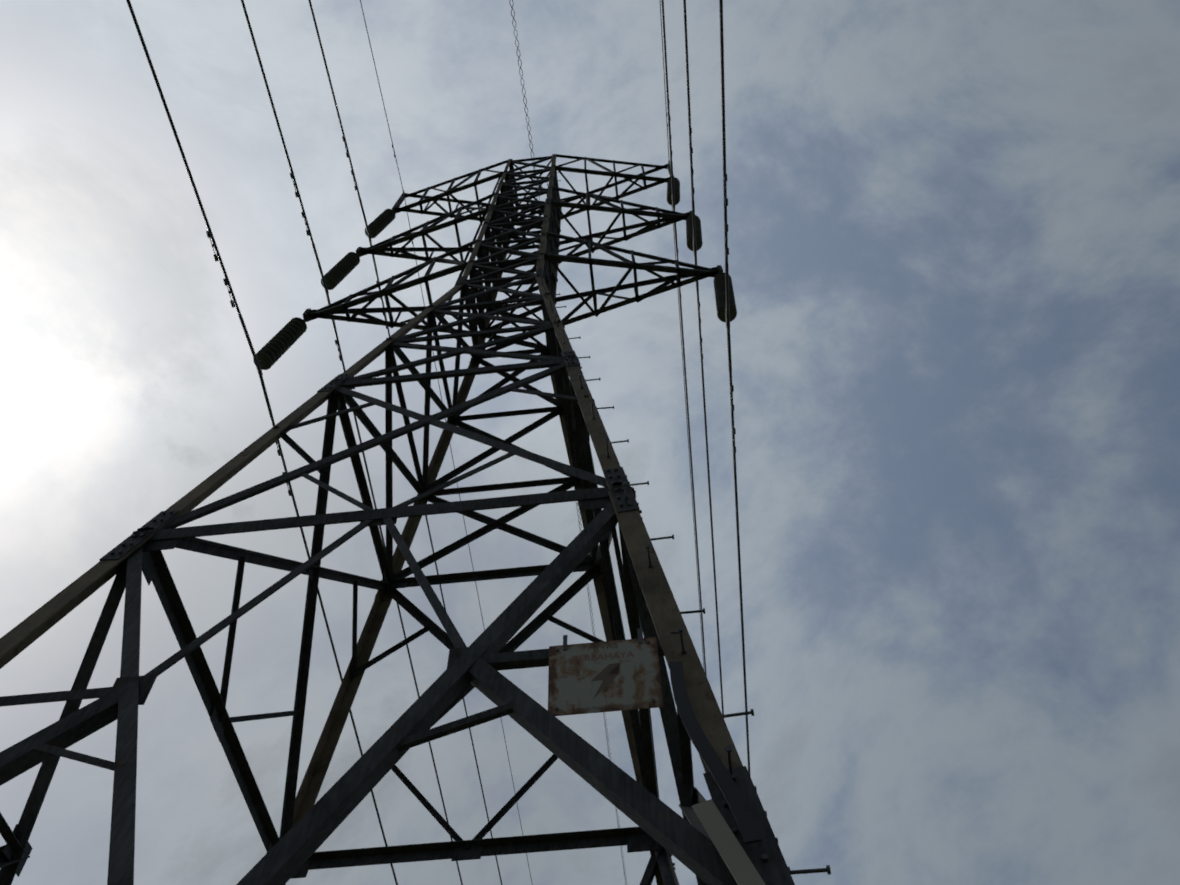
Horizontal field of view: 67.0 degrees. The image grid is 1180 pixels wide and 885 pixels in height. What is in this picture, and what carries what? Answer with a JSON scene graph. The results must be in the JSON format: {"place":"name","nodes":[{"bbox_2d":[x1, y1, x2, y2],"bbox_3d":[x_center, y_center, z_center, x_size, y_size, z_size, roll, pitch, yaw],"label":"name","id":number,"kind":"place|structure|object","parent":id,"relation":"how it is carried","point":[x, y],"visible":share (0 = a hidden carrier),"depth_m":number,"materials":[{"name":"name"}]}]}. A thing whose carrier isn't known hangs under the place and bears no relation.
{"place":"outdoors","nodes":[
{"label":"outdoors","id":0,"kind":"place"},
{"bbox_2d":[0,0,1179,884],"label":"sky","id":1,"kind":"structure","parent":0,"point":[954,225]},
{"label":"ground","id":2,"kind":"structure","parent":0,"visible":0},
{"bbox_2d":[0,154,737,884],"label":"lattice bracing","id":3,"kind":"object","parent":2,"relation":"on","point":[486,656],"depth_m":10.73,"materials":[{"name":"metal"}]},
{"bbox_2d":[0,154,742,884],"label":"tower legs","id":4,"kind":"object","parent":3,"relation":"attached to","point":[654,584],"visible":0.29,"depth_m":10.57,"materials":[{"name":"grey metal"}]},
{"bbox_2d":[99,198,794,884],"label":"splice plates","id":5,"kind":"object","parent":3,"relation":"attached to","point":[773,870],"visible":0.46,"depth_m":4.73,"materials":[{"name":"metal"}]},
{"bbox_2d":[110,168,830,884],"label":"bolts","id":6,"kind":"object","parent":3,"relation":"on","point":[734,776],"visible":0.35,"depth_m":8.35,"materials":[{"name":"grey metal"}]},
{"bbox_2d":[253,177,736,369],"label":"insulators","id":7,"kind":"object","parent":3,"relation":"hanging from","point":[276,347],"visible":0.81,"depth_m":21.18,"materials":[{"name":"black ceramic"}]},
{"bbox_2d":[548,637,663,715],"bbox_3d":[0.092,1.539,5.893,0.740,0.580,0.005,-6,-54,3],"label":"danger sign","id":8,"kind":"object","parent":3,"relation":"attached to","point":[573,687],"visible":0.86,"depth_m":5.87,"materials":[{"name":"metal"}]},
{"bbox_2d":[588,642,617,649],"bbox_3d":[0.086,1.391,6.093,0.210,0.052,0.002,-6,-55,3],"label":"sign lettering","id":9,"kind":"object","parent":8,"relation":"attached to","point":[603,646],"visible":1,"depth_m":6.09,"materials":[{"name":"brown paint"}]},
{"bbox_2d":[573,651,633,661],"bbox_3d":[0.091,1.443,6.020,0.412,0.051,0.002,-6,-55,3],"label":"sign lettering","id":10,"kind":"object","parent":8,"relation":"attached to","point":[580,658],"visible":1,"depth_m":6.02,"materials":[{"name":"brown paint"}]},
{"bbox_2d":[591,663,619,698],"bbox_3d":[0.103,1.564,5.850,0.200,0.280,0.001,-6,-54,3],"label":"lightning bolt symbol","id":11,"kind":"object","parent":8,"relation":"attached to","point":[608,674],"visible":1,"depth_m":5.89,"materials":[{"name":"brown paint"}]},
{"bbox_2d":[555,628,655,710],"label":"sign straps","id":12,"kind":"object","parent":8,"relation":"attached to","point":[639,632],"visible":1,"depth_m":6.12,"materials":[{"name":"grey metal"}]},
{"bbox_2d":[578,704,634,710],"bbox_3d":[0.098,1.687,5.682,0.377,0.021,0.001,-6,-55,3],"label":"sign lettering","id":13,"kind":"object","parent":8,"relation":"attached to","point":[588,708],"visible":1,"depth_m":5.68,"materials":[{"name":"brown paint"}]},
{"bbox_2d":[669,661,761,843],"bbox_3d":[0.655,1.666,5.040,0.116,1.558,0.419,36,-68,-18],"label":"strap","id":14,"kind":"object","parent":3,"relation":"attached to","point":[737,804],"visible":1,"depth_m":4.87,"materials":[{"name":"grey metal"}]},
{"bbox_2d":[692,799,765,884],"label":"loose plate","id":15,"kind":"object","parent":3,"relation":"attached to","point":[736,859],"visible":1,"depth_m":4.32,"materials":[{"name":"beige metal"}]},
{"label":"tower","id":16,"kind":"object","parent":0,"visible":0},
{"bbox_2d":[126,0,750,884],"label":"wires","id":17,"kind":"object","parent":16,"relation":"attached to","point":[662,16],"visible":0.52,"depth_m":24.41,"materials":[{"name":"grey metal"}]},
{"bbox_2d":[206,99,735,495],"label":"fittings","id":18,"kind":"object","parent":17,"relation":"attached to","point":[258,363],"visible":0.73,"depth_m":21.65,"materials":[{"name":"grey metal"}]}
]}

